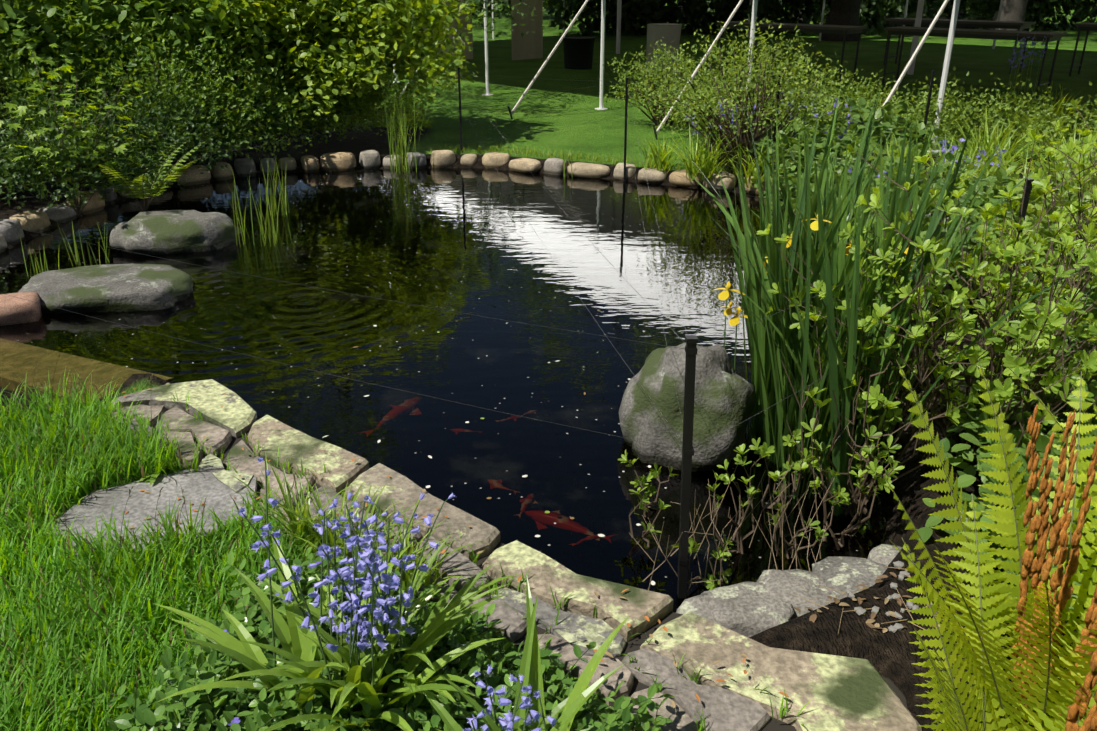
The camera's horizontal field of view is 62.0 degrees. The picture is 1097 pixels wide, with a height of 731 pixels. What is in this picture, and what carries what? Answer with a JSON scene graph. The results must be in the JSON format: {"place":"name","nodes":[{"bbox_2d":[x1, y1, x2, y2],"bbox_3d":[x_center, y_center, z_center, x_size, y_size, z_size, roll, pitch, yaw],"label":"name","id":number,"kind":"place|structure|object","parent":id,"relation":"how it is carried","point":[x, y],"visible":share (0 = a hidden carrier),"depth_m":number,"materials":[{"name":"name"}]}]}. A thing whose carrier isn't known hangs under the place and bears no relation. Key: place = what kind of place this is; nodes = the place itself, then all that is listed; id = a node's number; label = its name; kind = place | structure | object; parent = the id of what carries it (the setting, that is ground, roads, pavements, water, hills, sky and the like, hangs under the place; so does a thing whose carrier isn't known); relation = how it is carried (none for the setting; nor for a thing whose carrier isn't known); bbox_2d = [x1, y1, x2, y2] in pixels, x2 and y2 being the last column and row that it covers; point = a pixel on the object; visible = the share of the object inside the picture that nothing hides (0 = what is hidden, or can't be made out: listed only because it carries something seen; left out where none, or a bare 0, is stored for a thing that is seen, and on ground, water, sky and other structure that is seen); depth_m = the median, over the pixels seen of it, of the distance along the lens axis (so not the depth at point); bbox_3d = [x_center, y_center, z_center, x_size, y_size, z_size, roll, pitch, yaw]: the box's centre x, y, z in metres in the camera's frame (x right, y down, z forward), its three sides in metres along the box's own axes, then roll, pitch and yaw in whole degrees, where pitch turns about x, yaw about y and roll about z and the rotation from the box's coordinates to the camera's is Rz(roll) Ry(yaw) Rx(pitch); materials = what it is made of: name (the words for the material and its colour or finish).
{"place":"outdoors","nodes":[
{"label":"outdoors","id":0,"kind":"place"},
{"bbox_2d":[0,292,41,325],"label":"rock","id":1,"kind":"object","parent":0,"point":[15,310],"visible":0.83,"depth_m":4.96,"materials":[{"name":"beige stone"}]},
{"bbox_2d":[0,168,899,612],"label":"pond water","id":2,"kind":"structure","parent":0,"point":[466,242],"depth_m":4.85,"materials":[{"name":"black liquid"}]},
{"bbox_2d":[20,79,573,275],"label":"reeds","id":3,"kind":"object","parent":2,"relation":"on","point":[273,201],"visible":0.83,"depth_m":7.02,"materials":[{"name":"green plant"}]},
{"bbox_2d":[18,210,755,471],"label":"pond boulders","id":4,"kind":"object","parent":2,"relation":"in","point":[725,397],"visible":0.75,"depth_m":3.64,"materials":[{"name":"grey stone"}]},
{"bbox_2d":[322,310,654,584],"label":"floating petals","id":5,"kind":"object","parent":2,"relation":"on","point":[600,535],"visible":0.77,"depth_m":3.45,"materials":[{"name":"beige plant"}]},
{"bbox_2d":[618,429,904,599],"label":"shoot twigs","id":6,"kind":"object","parent":2,"relation":"in","point":[711,581],"visible":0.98,"depth_m":2.94,"materials":[{"name":"green plant"}]},
{"bbox_2d":[1,72,1023,449],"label":"fence wire","id":7,"kind":"object","parent":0,"point":[525,216],"visible":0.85,"depth_m":3.81,"materials":[{"name":"grey metal"}]},
{"bbox_2d":[0,0,1096,730],"bbox_3d":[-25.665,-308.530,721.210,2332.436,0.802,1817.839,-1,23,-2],"label":"ground","id":8,"kind":"structure","parent":0,"point":[888,654],"depth_m":10.10,"materials":[{"name":"green plant"}]},
{"bbox_2d":[0,338,173,403],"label":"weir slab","id":9,"kind":"structure","parent":8,"relation":"on","point":[18,361],"depth_m":4.35,"materials":[{"name":"brown stone"}]},
{"bbox_2d":[45,469,256,557],"bbox_3d":[-1.214,0.501,2.862,0.602,0.122,0.499,-1,23,-2],"label":"flagstone","id":10,"kind":"object","parent":8,"relation":"on","point":[198,486],"depth_m":2.86,"materials":[{"name":"grey stone"}]},
{"bbox_2d":[0,423,301,687],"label":"broadleaf weeds","id":11,"kind":"object","parent":8,"relation":"on","point":[150,477],"depth_m":2.51,"materials":[{"name":"green plant"}]},
{"bbox_2d":[0,353,320,730],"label":"grass","id":12,"kind":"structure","parent":8,"relation":"on","point":[42,418],"depth_m":2.47,"materials":[{"name":"green plant"}]},
{"bbox_2d":[0,42,374,215],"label":"shrub","id":13,"kind":"object","parent":8,"relation":"on","point":[154,188],"visible":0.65,"depth_m":6.51,"materials":[{"name":"green plant"}]},
{"bbox_2d":[0,0,543,211],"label":"bank shrubbery","id":14,"kind":"object","parent":8,"relation":"on","point":[332,47],"visible":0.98,"depth_m":8.15,"materials":[{"name":"green plant"}]},
{"bbox_2d":[94,543,674,730],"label":"ground cover plants","id":15,"kind":"object","parent":8,"relation":"on","point":[233,709],"visible":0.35,"depth_m":1.99,"materials":[{"name":"green plant"}]},
{"bbox_2d":[0,150,784,253],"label":"edging stones","id":16,"kind":"object","parent":8,"relation":"on","point":[36,220],"visible":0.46,"depth_m":8.41,"materials":[{"name":"beige stone"}]},
{"bbox_2d":[423,0,542,59],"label":"tent side panels","id":17,"kind":"object","parent":8,"relation":"on","point":[529,45],"depth_m":18.71,"materials":[{"name":"fabric"}]},
{"bbox_2d":[111,379,921,730],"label":"stone edging","id":18,"kind":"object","parent":8,"relation":"on","point":[847,693],"depth_m":2.39,"materials":[{"name":"grey stone"}]},
{"bbox_2d":[112,383,811,730],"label":"wall joint weeds","id":19,"kind":"object","parent":18,"relation":"on","point":[474,559],"depth_m":2.48,"materials":[{"name":"green plant"}]},
{"bbox_2d":[153,412,907,730],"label":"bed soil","id":20,"kind":"structure","parent":8,"relation":"on","point":[638,641],"depth_m":2.34,"materials":[{"name":"brown soil"}]},
{"bbox_2d":[229,452,480,594],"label":"sedge plants","id":21,"kind":"object","parent":20,"relation":"on","point":[305,520],"depth_m":2.57,"materials":[{"name":"green plant"}]},
{"bbox_2d":[153,457,629,730],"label":"bluebell","id":22,"kind":"object","parent":20,"relation":"on","point":[295,640],"depth_m":1.94,"materials":[{"name":"green plant"}]},
{"bbox_2d":[101,0,1027,41],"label":"tree trunks","id":23,"kind":"object","parent":8,"relation":"on","point":[843,12],"visible":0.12,"depth_m":23.93,"materials":[{"name":"brown plant"}]},
{"bbox_2d":[563,36,594,69],"bbox_3d":[0.554,-5.716,16.872,0.620,0.660,0.620,-1,23,-2],"label":"black bin","id":24,"kind":"object","parent":8,"relation":"on","point":[578,52],"visible":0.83,"depth_m":16.65,"materials":[{"name":"black plastic"}]},
{"bbox_2d":[70,0,1096,36],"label":"hedge shrubs","id":25,"kind":"object","parent":8,"relation":"on","point":[697,13],"visible":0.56,"depth_m":26.60,"materials":[{"name":"green plant"}]},
{"bbox_2d":[173,0,1002,152],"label":"tent pole ropes","id":26,"kind":"object","parent":8,"relation":"on","point":[915,49],"visible":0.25,"depth_m":11.29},
{"bbox_2d":[427,141,775,174],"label":"lawn edge grass","id":27,"kind":"structure","parent":8,"relation":"on","point":[568,154],"depth_m":8.88,"materials":[{"name":"green plant"}]},
{"bbox_2d":[645,23,681,74],"bbox_3d":[2.043,-5.604,16.259,0.686,0.900,0.687,-1,23,-2],"label":"cloth table","id":28,"kind":"object","parent":8,"relation":"on","point":[669,32],"visible":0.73,"depth_m":15.96,"materials":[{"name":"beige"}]},
{"bbox_2d":[457,67,1033,597],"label":"heron wire posts","id":29,"kind":"object","parent":8,"relation":"on","point":[691,349],"visible":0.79,"depth_m":2.66,"materials":[{"name":"black metal"}]},
{"bbox_2d":[676,544,901,637],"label":"bank rocks","id":30,"kind":"object","parent":8,"relation":"on","point":[768,599],"visible":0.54,"depth_m":2.62,"materials":[{"name":"grey stone"}]},
{"bbox_2d":[603,17,1096,621],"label":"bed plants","id":31,"kind":"object","parent":8,"relation":"on","point":[711,107],"visible":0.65,"depth_m":7.68,"materials":[{"name":"green plant"}]},
{"bbox_2d":[793,561,984,636],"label":"dead leaves","id":32,"kind":"object","parent":8,"relation":"on","point":[850,593],"visible":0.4,"depth_m":2.40,"materials":[{"name":"grey plant"}]},
{"bbox_2d":[682,87,1096,516],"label":"yellow flag iris plants","id":33,"kind":"object","parent":8,"relation":"on","point":[774,340],"visible":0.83,"depth_m":3.38,"materials":[{"name":"green plant"}]},
{"bbox_2d":[831,195,976,244],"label":"bank rocks","id":34,"kind":"object","parent":8,"relation":"on","point":[967,228],"visible":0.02,"depth_m":6.17,"materials":[{"name":"grey stone"}]},
{"bbox_2d":[717,18,1096,97],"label":"tent tables","id":35,"kind":"object","parent":8,"relation":"on","point":[900,30],"visible":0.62,"depth_m":14.92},
{"bbox_2d":[757,99,1096,516],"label":"bank shrubs","id":36,"kind":"object","parent":8,"relation":"on","point":[1008,248],"visible":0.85,"depth_m":2.99,"materials":[{"name":"green plant"}]},
{"bbox_2d":[885,359,1096,730],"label":"cinnamon fern fronds","id":37,"kind":"object","parent":8,"relation":"on","point":[988,679],"visible":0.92,"depth_m":1.86,"materials":[{"name":"green plant"}]},
{"bbox_2d":[1011,404,1096,730],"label":"brown fern fronds","id":38,"kind":"object","parent":8,"relation":"on","point":[1041,527],"visible":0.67,"depth_m":1.76,"materials":[{"name":"brown plant"}]}
]}

